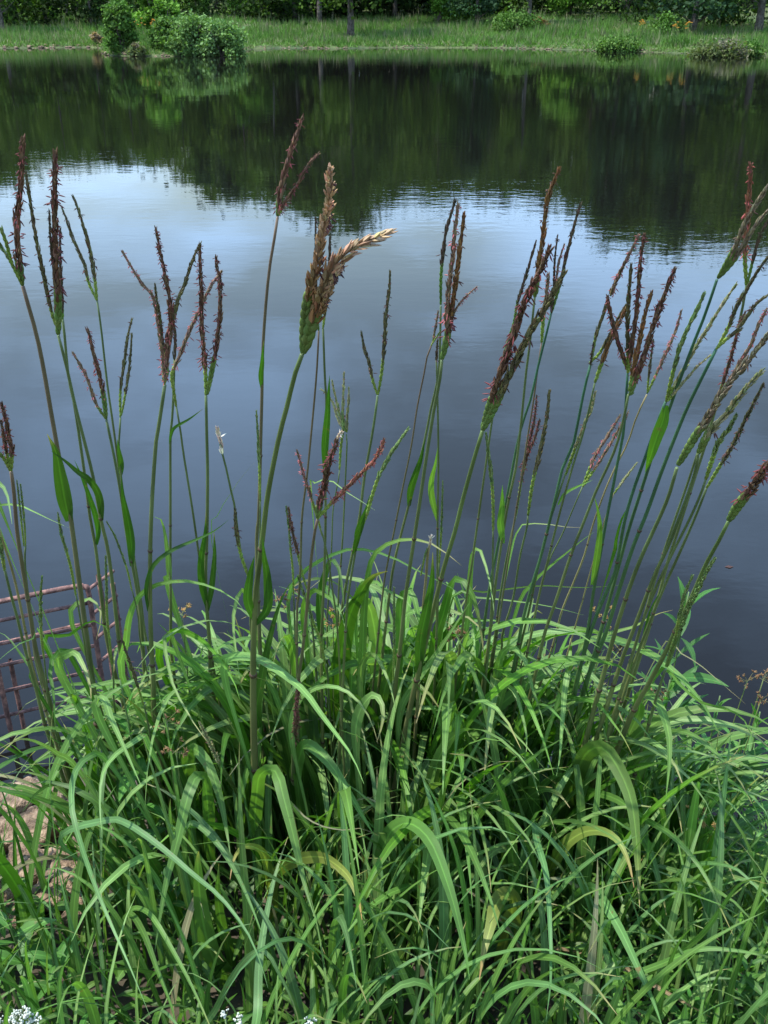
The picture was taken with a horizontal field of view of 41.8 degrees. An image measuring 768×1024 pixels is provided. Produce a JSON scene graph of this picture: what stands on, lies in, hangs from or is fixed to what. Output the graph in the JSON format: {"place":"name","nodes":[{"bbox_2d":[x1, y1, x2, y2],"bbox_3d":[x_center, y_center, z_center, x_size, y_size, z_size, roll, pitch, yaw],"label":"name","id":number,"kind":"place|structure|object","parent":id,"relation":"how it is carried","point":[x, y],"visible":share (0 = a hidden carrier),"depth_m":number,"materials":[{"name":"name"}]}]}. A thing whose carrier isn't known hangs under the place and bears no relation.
{"place":"outdoors","nodes":[
{"label":"outdoors","id":0,"kind":"place"},
{"bbox_2d":[0,48,767,863],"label":"water","id":1,"kind":"structure","parent":0,"point":[184,154],"depth_m":8.17,"materials":[{"name":"blue liquid"}]},
{"bbox_2d":[0,570,129,737],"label":"fence","id":2,"kind":"object","parent":1,"relation":"in","point":[16,688],"visible":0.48,"depth_m":3.46,"materials":[{"name":"metal"}]},
{"bbox_2d":[0,0,767,1023],"bbox_3d":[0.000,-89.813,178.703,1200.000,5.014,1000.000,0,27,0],"label":"ground","id":3,"kind":"structure","parent":0,"point":[122,984],"depth_m":2.39,"materials":[{"name":"plant"}]},
{"bbox_2d":[0,813,19,853],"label":"rock","id":4,"kind":"object","parent":3,"relation":"on","point":[9,835],"visible":0.23,"depth_m":2.84,"materials":[{"name":"stone"}]},
{"bbox_2d":[0,782,32,815],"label":"rock","id":5,"kind":"object","parent":3,"relation":"on","point":[21,803],"visible":0.22,"depth_m":3.04,"materials":[{"name":"stone"}]},
{"bbox_2d":[0,856,41,901],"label":"rock","id":6,"kind":"object","parent":3,"relation":"on","point":[8,894],"visible":0.18,"depth_m":2.65,"materials":[{"name":"stone"}]},
{"bbox_2d":[0,911,56,1005],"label":"leafy plant","id":7,"kind":"object","parent":3,"relation":"on","point":[26,928],"visible":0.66,"depth_m":2.20,"materials":[{"name":"green plant"}]},
{"bbox_2d":[16,805,56,845],"bbox_3d":[-0.997,0.912,2.889,0.124,0.100,0.156,0,27,0],"label":"rock","id":8,"kind":"object","parent":3,"relation":"on","point":[31,813],"visible":0.27,"depth_m":2.86,"materials":[{"name":"stone"}]},
{"bbox_2d":[0,531,78,805],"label":"grass stalk","id":9,"kind":"object","parent":3,"relation":"on","point":[28,645],"depth_m":2.11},
{"bbox_2d":[16,479,69,766],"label":"grass stalk","id":10,"kind":"object","parent":3,"relation":"on","point":[20,515],"depth_m":1.91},
{"bbox_2d":[0,535,98,873],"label":"grass stalk","id":11,"kind":"object","parent":3,"relation":"on","point":[44,724],"depth_m":2.07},
{"bbox_2d":[0,401,99,849],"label":"grass stalk","id":12,"kind":"object","parent":3,"relation":"on","point":[8,460],"depth_m":1.82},
{"bbox_2d":[31,866,81,914],"bbox_3d":[-0.853,0.991,2.611,0.159,0.082,0.139,9,28,17],"label":"rock","id":13,"kind":"object","parent":3,"relation":"on","point":[39,893],"visible":0.31,"depth_m":2.59,"materials":[{"name":"stone"}]},
{"bbox_2d":[38,575,77,803],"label":"grass stalk","id":14,"kind":"object","parent":3,"relation":"on","point":[40,616],"depth_m":2.01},
{"bbox_2d":[21,924,101,1023],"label":"leafy plant","id":15,"kind":"object","parent":3,"relation":"on","point":[62,954],"visible":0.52,"depth_m":2.15,"materials":[{"name":"green plant"}]},
{"bbox_2d":[0,134,130,820],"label":"grass stalk","id":16,"kind":"object","parent":3,"relation":"on","point":[63,494],"depth_m":1.88,"materials":[{"name":"green plant"}]},
{"bbox_2d":[57,512,117,766],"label":"grass stalk","id":17,"kind":"object","parent":3,"relation":"on","point":[69,562],"depth_m":2.03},
{"bbox_2d":[24,146,155,837],"bbox_3d":[-0.593,0.223,2.134,0.101,1.967,0.656,-7,28,-14],"label":"grass stalk","id":18,"kind":"object","parent":3,"relation":"on","point":[56,314],"depth_m":1.66,"materials":[{"name":"green plant"}]},
{"bbox_2d":[67,981,116,1023],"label":"leafy plant","id":19,"kind":"object","parent":3,"relation":"on","point":[82,1011],"visible":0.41,"depth_m":2.06,"materials":[{"name":"green plant"}]},
{"bbox_2d":[58,227,151,802],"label":"grass stalk","id":20,"kind":"object","parent":3,"relation":"on","point":[90,503],"depth_m":2.12,"materials":[{"name":"green plant"}]},
{"bbox_2d":[60,194,149,685],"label":"grass stalk","id":21,"kind":"object","parent":3,"relation":"on","point":[119,459],"depth_m":1.96,"materials":[{"name":"green plant"}]},
{"bbox_2d":[71,327,150,701],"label":"grass stalk","id":22,"kind":"object","parent":3,"relation":"on","point":[129,532],"depth_m":2.10,"materials":[{"name":"green plant"}]},
{"bbox_2d":[100,0,139,52],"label":"shrub","id":23,"kind":"object","parent":3,"relation":"on","point":[118,14],"visible":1,"depth_m":46.13,"materials":[{"name":"green plant"}]},
{"bbox_2d":[104,555,143,820],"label":"grass stalk","id":24,"kind":"object","parent":3,"relation":"on","point":[106,607],"depth_m":2.09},
{"bbox_2d":[106,520,168,759],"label":"grass stalk","id":25,"kind":"object","parent":3,"relation":"on","point":[121,553],"depth_m":2.12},
{"bbox_2d":[102,680,175,865],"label":"leafy plant","id":26,"kind":"object","parent":3,"relation":"on","point":[124,724],"visible":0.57,"depth_m":2.41,"materials":[{"name":"green plant"}]},
{"bbox_2d":[111,801,166,896],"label":"leafy plant","id":27,"kind":"object","parent":3,"relation":"on","point":[132,809],"visible":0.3,"depth_m":2.38,"materials":[{"name":"green plant"}]},
{"bbox_2d":[118,318,159,688],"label":"grass stalk","id":28,"kind":"object","parent":3,"relation":"on","point":[123,404],"depth_m":2.11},
{"bbox_2d":[122,641,168,817],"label":"grass stalk","id":29,"kind":"object","parent":3,"relation":"on","point":[131,668],"depth_m":2.10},
{"bbox_2d":[132,0,183,34],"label":"young tree","id":30,"kind":"object","parent":3,"relation":"on","point":[147,16],"visible":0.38,"depth_m":51.57,"materials":[{"name":"green plant"}]},
{"bbox_2d":[145,14,178,51],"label":"shrub","id":31,"kind":"object","parent":3,"relation":"on","point":[159,21],"visible":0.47,"depth_m":46.45,"materials":[{"name":"green plant"}]},
{"bbox_2d":[152,0,181,33],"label":"shrub","id":32,"kind":"object","parent":3,"relation":"on","point":[168,9],"visible":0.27,"depth_m":50.78,"materials":[{"name":"green plant"}]},
{"bbox_2d":[147,865,191,950],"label":"leafy plant","id":33,"kind":"object","parent":3,"relation":"on","point":[173,882],"visible":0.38,"depth_m":2.27,"materials":[{"name":"green plant"}]},
{"bbox_2d":[121,225,226,806],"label":"grass stalk","id":34,"kind":"object","parent":3,"relation":"on","point":[165,346],"depth_m":1.72,"materials":[{"name":"green plant"}]},
{"bbox_2d":[169,322,203,691],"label":"grass stalk","id":35,"kind":"object","parent":3,"relation":"on","point":[171,431],"depth_m":2.09,"materials":[{"name":"green plant"}]},
{"bbox_2d":[154,3,224,56],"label":"shrub","id":36,"kind":"object","parent":3,"relation":"on","point":[187,28],"visible":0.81,"depth_m":45.79,"materials":[{"name":"green plant"}]},
{"bbox_2d":[170,270,230,763],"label":"grass stalk","id":37,"kind":"object","parent":3,"relation":"on","point":[184,341],"depth_m":1.88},
{"bbox_2d":[193,244,235,839],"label":"grass stalk","id":38,"kind":"object","parent":3,"relation":"on","point":[206,593],"depth_m":1.88,"materials":[{"name":"green plant"}]},
{"bbox_2d":[192,17,249,56],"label":"shrub","id":39,"kind":"object","parent":3,"relation":"on","point":[230,37],"visible":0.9,"depth_m":45.61,"materials":[{"name":"green plant"}]},
{"bbox_2d":[198,721,254,841],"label":"grass stalk","id":40,"kind":"object","parent":3,"relation":"on","point":[217,759],"depth_m":2.15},
{"bbox_2d":[215,425,256,682],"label":"grass stalk","id":41,"kind":"object","parent":3,"relation":"on","point":[235,527],"depth_m":2.06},
{"bbox_2d":[255,410,266,734],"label":"grass stalk","id":42,"kind":"object","parent":3,"relation":"on","point":[258,454],"depth_m":1.98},
{"bbox_2d":[0,866,537,1023],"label":"undergrowth","id":43,"kind":"object","parent":3,"relation":"on","point":[385,1006],"visible":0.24,"depth_m":2.28,"materials":[{"name":"green plant"}]},
{"bbox_2d":[255,113,320,765],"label":"grass stalk","id":44,"kind":"object","parent":3,"relation":"on","point":[279,204],"depth_m":1.72,"materials":[{"name":"green plant"}]},
{"bbox_2d":[295,217,319,742],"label":"grass stalk","id":45,"kind":"object","parent":3,"relation":"on","point":[300,560],"depth_m":1.88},
{"bbox_2d":[286,507,330,802],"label":"grass stalk","id":46,"kind":"object","parent":3,"relation":"on","point":[292,530],"depth_m":2.19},
{"bbox_2d":[297,575,333,780],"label":"grass stalk","id":47,"kind":"object","parent":3,"relation":"on","point":[317,633],"depth_m":2.24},
{"bbox_2d":[243,162,397,893],"bbox_3d":[-0.175,0.330,1.828,0.093,1.971,0.977,-9,28,-18],"label":"grass stalk","id":48,"kind":"object","parent":3,"relation":"on","point":[314,303],"depth_m":1.25,"materials":[{"name":"green plant"}]},
{"bbox_2d":[319,235,331,765],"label":"grass stalk","id":49,"kind":"object","parent":3,"relation":"on","point":[325,438],"depth_m":1.79,"materials":[{"name":"green plant"}]},
{"bbox_2d":[318,521,345,779],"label":"grass stalk","id":50,"kind":"object","parent":3,"relation":"on","point":[340,693],"depth_m":2.06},
{"bbox_2d":[321,371,349,625],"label":"grass stalk","id":51,"kind":"object","parent":3,"relation":"on","point":[336,410],"depth_m":2.07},
{"bbox_2d":[326,411,344,753],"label":"grass stalk","id":52,"kind":"object","parent":3,"relation":"on","point":[342,435],"depth_m":2.21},
{"bbox_2d":[290,429,385,882],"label":"grass stalk","id":53,"kind":"object","parent":3,"relation":"on","point":[319,512],"depth_m":1.50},
{"bbox_2d":[3,44,688,55],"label":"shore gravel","id":54,"kind":"structure","parent":3,"relation":"on","point":[29,46],"depth_m":53.85,"materials":[{"name":"gravel"}]},
{"bbox_2d":[298,0,395,36],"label":"tree","id":55,"kind":"object","parent":3,"relation":"on","point":[350,21],"visible":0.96,"depth_m":57.22,"materials":[{"name":"green plant"}]},
{"bbox_2d":[332,270,391,817],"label":"grass stalk","id":56,"kind":"object","parent":3,"relation":"on","point":[383,353],"depth_m":1.91,"materials":[{"name":"green plant"}]},
{"bbox_2d":[333,426,410,850],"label":"grass stalk","id":57,"kind":"object","parent":3,"relation":"on","point":[366,514],"depth_m":1.93,"materials":[{"name":"green plant"}]},
{"bbox_2d":[0,472,767,1023],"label":"grass clump","id":58,"kind":"object","parent":3,"relation":"on","point":[194,702],"visible":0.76,"depth_m":2.31,"materials":[{"name":"green plant"}]},
{"bbox_2d":[0,548,767,1023],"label":"grass tuft","id":59,"kind":"object","parent":3,"relation":"on","point":[440,984],"visible":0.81,"depth_m":2.10,"materials":[{"name":"green plant"}]},
{"bbox_2d":[0,631,767,1023],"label":"grass","id":60,"kind":"structure","parent":3,"relation":"on","point":[106,987],"depth_m":2.16,"materials":[{"name":"green plant"}]},
{"bbox_2d":[0,6,767,54],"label":"meadow grass","id":61,"kind":"structure","parent":3,"relation":"on","point":[383,32],"depth_m":56.42,"materials":[{"name":"green plant"}]},
{"bbox_2d":[1,0,767,26],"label":"undergrowth","id":62,"kind":"object","parent":3,"relation":"on","point":[403,5],"visible":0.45,"depth_m":63.98,"materials":[{"name":"green plant"}]},
{"bbox_2d":[389,586,395,801],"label":"grass stalk","id":63,"kind":"object","parent":3,"relation":"on","point":[393,656],"depth_m":2.12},
{"bbox_2d":[365,310,440,754],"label":"grass stalk","id":64,"kind":"object","parent":3,"relation":"on","point":[434,337],"depth_m":2.03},
{"bbox_2d":[366,197,456,787],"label":"grass stalk","id":65,"kind":"object","parent":3,"relation":"on","point":[412,482],"depth_m":1.99,"materials":[{"name":"green plant"}]},
{"bbox_2d":[411,534,433,781],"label":"grass stalk","id":66,"kind":"object","parent":3,"relation":"on","point":[427,551],"depth_m":2.33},
{"bbox_2d":[383,200,477,745],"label":"grass stalk","id":67,"kind":"object","parent":3,"relation":"on","point":[449,314],"depth_m":1.56,"materials":[{"name":"plant"}]},
{"bbox_2d":[428,339,439,725],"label":"grass stalk","id":68,"kind":"object","parent":3,"relation":"on","point":[434,506],"depth_m":1.95,"materials":[{"name":"green plant"}]},
{"bbox_2d":[431,480,443,743],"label":"grass stalk","id":69,"kind":"object","parent":3,"relation":"on","point":[441,526],"depth_m":2.10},
{"bbox_2d":[428,0,489,22],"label":"young tree","id":70,"kind":"object","parent":3,"relation":"on","point":[437,5],"visible":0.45,"depth_m":63.77,"materials":[{"name":"green plant"}]},
{"bbox_2d":[441,0,500,25],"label":"pine tree","id":71,"kind":"object","parent":3,"relation":"on","point":[484,5],"visible":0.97,"depth_m":62.10,"materials":[{"name":"green plant"}]},
{"bbox_2d":[384,244,567,826],"bbox_3d":[0.103,0.312,1.951,0.045,1.836,0.912,-6,28,-12],"label":"grass stalk","id":72,"kind":"object","parent":3,"relation":"on","point":[494,399],"depth_m":1.47,"materials":[{"name":"green plant"}]},
{"bbox_2d":[476,432,494,759],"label":"grass stalk","id":73,"kind":"object","parent":3,"relation":"on","point":[490,469],"depth_m":1.98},
{"bbox_2d":[454,240,536,690],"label":"grass stalk","id":74,"kind":"object","parent":3,"relation":"on","point":[526,274],"depth_m":1.96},
{"bbox_2d":[488,395,540,671],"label":"grass stalk","id":75,"kind":"object","parent":3,"relation":"on","point":[530,444],"depth_m":1.99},
{"bbox_2d":[484,5,545,31],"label":"shrub","id":76,"kind":"object","parent":3,"relation":"on","point":[507,21],"visible":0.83,"depth_m":58.81,"materials":[{"name":"green plant"}]},
{"bbox_2d":[480,271,550,750],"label":"grass stalk","id":77,"kind":"object","parent":3,"relation":"on","point":[546,288],"depth_m":1.97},
{"bbox_2d":[472,166,561,748],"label":"grass stalk","id":78,"kind":"object","parent":3,"relation":"on","point":[501,521],"depth_m":1.80,"materials":[{"name":"green plant"}]},
{"bbox_2d":[483,389,550,733],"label":"grass stalk","id":79,"kind":"object","parent":3,"relation":"on","point":[541,444],"depth_m":1.99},
{"bbox_2d":[464,202,581,758],"bbox_3d":[0.234,0.241,2.135,0.034,1.848,0.576,-4,27,-8],"label":"grass stalk","id":80,"kind":"object","parent":3,"relation":"on","point":[557,271],"depth_m":1.75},
{"bbox_2d":[500,391,596,737],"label":"grass stalk","id":81,"kind":"object","parent":3,"relation":"on","point":[576,444],"depth_m":1.93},
{"bbox_2d":[483,298,626,794],"bbox_3d":[0.311,0.300,2.189,0.040,1.691,0.537,-5,27,-10],"label":"grass stalk","id":82,"kind":"object","parent":3,"relation":"on","point":[592,359],"depth_m":1.92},
{"bbox_2d":[502,307,626,768],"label":"grass stalk","id":83,"kind":"object","parent":3,"relation":"on","point":[605,353],"depth_m":1.92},
{"bbox_2d":[539,0,595,17],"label":"young tree","id":84,"kind":"object","parent":3,"relation":"on","point":[562,5],"visible":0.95,"depth_m":66.45,"materials":[{"name":"green plant"}]},
{"bbox_2d":[517,410,628,679],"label":"grass stalk","id":85,"kind":"object","parent":3,"relation":"on","point":[591,465],"depth_m":2.02,"materials":[{"name":"green plant"}]},
{"bbox_2d":[545,462,637,731],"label":"grass stalk","id":86,"kind":"object","parent":3,"relation":"on","point":[624,478],"depth_m":2.26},
{"bbox_2d":[541,233,648,845],"bbox_3d":[0.394,0.301,2.035,0.063,1.843,0.701,5,27,9],"label":"grass stalk","id":87,"kind":"object","parent":3,"relation":"on","point":[627,359],"depth_m":1.54,"materials":[{"name":"green plant"}]},
{"bbox_2d":[514,266,676,764],"bbox_3d":[0.348,0.317,2.025,0.057,1.795,0.742,-3,27,-6],"label":"grass stalk","id":88,"kind":"object","parent":3,"relation":"on","point":[635,372],"depth_m":1.50,"materials":[{"name":"plant"}]},
{"bbox_2d":[533,308,682,701],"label":"grass stalk","id":89,"kind":"object","parent":3,"relation":"on","point":[667,350],"depth_m":1.94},
{"bbox_2d":[591,30,644,51],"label":"shrub","id":90,"kind":"object","parent":3,"relation":"on","point":[620,43],"visible":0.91,"depth_m":50.00,"materials":[{"name":"green plant"}]},
{"bbox_2d":[539,282,737,816],"bbox_3d":[0.446,0.316,2.084,0.052,1.756,0.636,-3,27,-6],"label":"grass stalk","id":91,"kind":"object","parent":3,"relation":"on","point":[659,430],"depth_m":1.67,"materials":[{"name":"green plant"}]},
{"bbox_2d":[510,776,767,1023],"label":"undergrowth","id":92,"kind":"object","parent":3,"relation":"on","point":[683,1016],"visible":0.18,"depth_m":2.21,"materials":[{"name":"green plant"}]},
{"bbox_2d":[541,255,767,814],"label":"grass stalk","id":93,"kind":"object","parent":3,"relation":"on","point":[723,339],"depth_m":1.69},
{"bbox_2d":[542,184,767,837],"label":"grass stalk","id":94,"kind":"object","parent":3,"relation":"on","point":[734,253],"depth_m":1.51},
{"bbox_2d":[551,331,767,854],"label":"grass stalk","id":95,"kind":"object","parent":3,"relation":"on","point":[709,414],"depth_m":1.55,"materials":[{"name":"plant"}]},
{"bbox_2d":[590,412,737,787],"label":"grass stalk","id":96,"kind":"object","parent":3,"relation":"on","point":[718,442],"depth_m":1.79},
{"bbox_2d":[645,8,689,36],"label":"shrub","id":97,"kind":"object","parent":3,"relation":"on","point":[666,21],"visible":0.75,"depth_m":53.70,"materials":[{"name":"green plant"}]},
{"bbox_2d":[571,460,767,880],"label":"grass stalk","id":98,"kind":"object","parent":3,"relation":"on","point":[743,498],"depth_m":1.51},
{"bbox_2d":[624,557,715,817],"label":"grass stalk","id":99,"kind":"object","parent":3,"relation":"on","point":[680,625],"depth_m":1.76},
{"bbox_2d":[588,161,767,822],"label":"grass stalk","id":100,"kind":"object","parent":3,"relation":"on","point":[748,196],"depth_m":1.54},
{"bbox_2d":[593,367,765,740],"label":"grass stalk","id":101,"kind":"object","parent":3,"relation":"on","point":[713,427],"depth_m":1.65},
{"bbox_2d":[637,577,728,786],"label":"leafy plant","id":102,"kind":"object","parent":3,"relation":"on","point":[691,675],"visible":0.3,"depth_m":2.66,"materials":[{"name":"green plant"}]},
{"bbox_2d":[608,382,764,742],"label":"grass stalk","id":103,"kind":"object","parent":3,"relation":"on","point":[729,450],"depth_m":1.74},
{"bbox_2d":[608,307,767,725],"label":"grass stalk","id":104,"kind":"object","parent":3,"relation":"on","point":[745,353],"depth_m":1.59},
{"bbox_2d":[669,988,710,1023],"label":"leafy plant","id":105,"kind":"object","parent":3,"relation":"on","point":[683,997],"visible":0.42,"depth_m":2.12,"materials":[{"name":"green plant"}]},
{"bbox_2d":[644,0,749,34],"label":"shrub","id":106,"kind":"object","parent":3,"relation":"on","point":[700,6],"visible":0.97,"depth_m":54.03,"materials":[{"name":"green plant"}]},
{"bbox_2d":[673,696,742,815],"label":"leafy plant","id":107,"kind":"object","parent":3,"relation":"on","point":[706,738],"visible":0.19,"depth_m":2.72,"materials":[{"name":"green plant"}]},
{"bbox_2d":[685,34,753,57],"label":"shrub","id":108,"kind":"object","parent":3,"relation":"on","point":[722,48],"visible":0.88,"depth_m":45.13,"materials":[{"name":"green plant"}]},
{"bbox_2d":[710,794,754,888],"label":"leafy plant","id":109,"kind":"object","parent":3,"relation":"on","point":[741,822],"visible":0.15,"depth_m":2.64,"materials":[{"name":"green plant"}]},
{"bbox_2d":[707,952,763,1023],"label":"leafy plant","id":110,"kind":"object","parent":3,"relation":"on","point":[751,983],"visible":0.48,"depth_m":2.17,"materials":[{"name":"green plant"}]},
{"bbox_2d":[710,737,767,871],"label":"leafy plant","id":111,"kind":"object","parent":3,"relation":"on","point":[747,778],"visible":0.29,"depth_m":2.61,"materials":[{"name":"green plant"}]},
{"bbox_2d":[713,704,767,861],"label":"leafy plant","id":112,"kind":"object","parent":3,"relation":"on","point":[750,747],"visible":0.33,"depth_m":2.70,"materials":[{"name":"green plant"}]},
{"bbox_2d":[719,0,765,33],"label":"tree","id":113,"kind":"object","parent":3,"relation":"on","point":[761,4],"visible":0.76,"depth_m":53.66,"materials":[{"name":"grey plant"}]},
{"bbox_2d":[723,829,767,914],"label":"leafy plant","id":114,"kind":"object","parent":3,"relation":"on","point":[754,853],"visible":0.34,"depth_m":2.46,"materials":[{"name":"green plant"}]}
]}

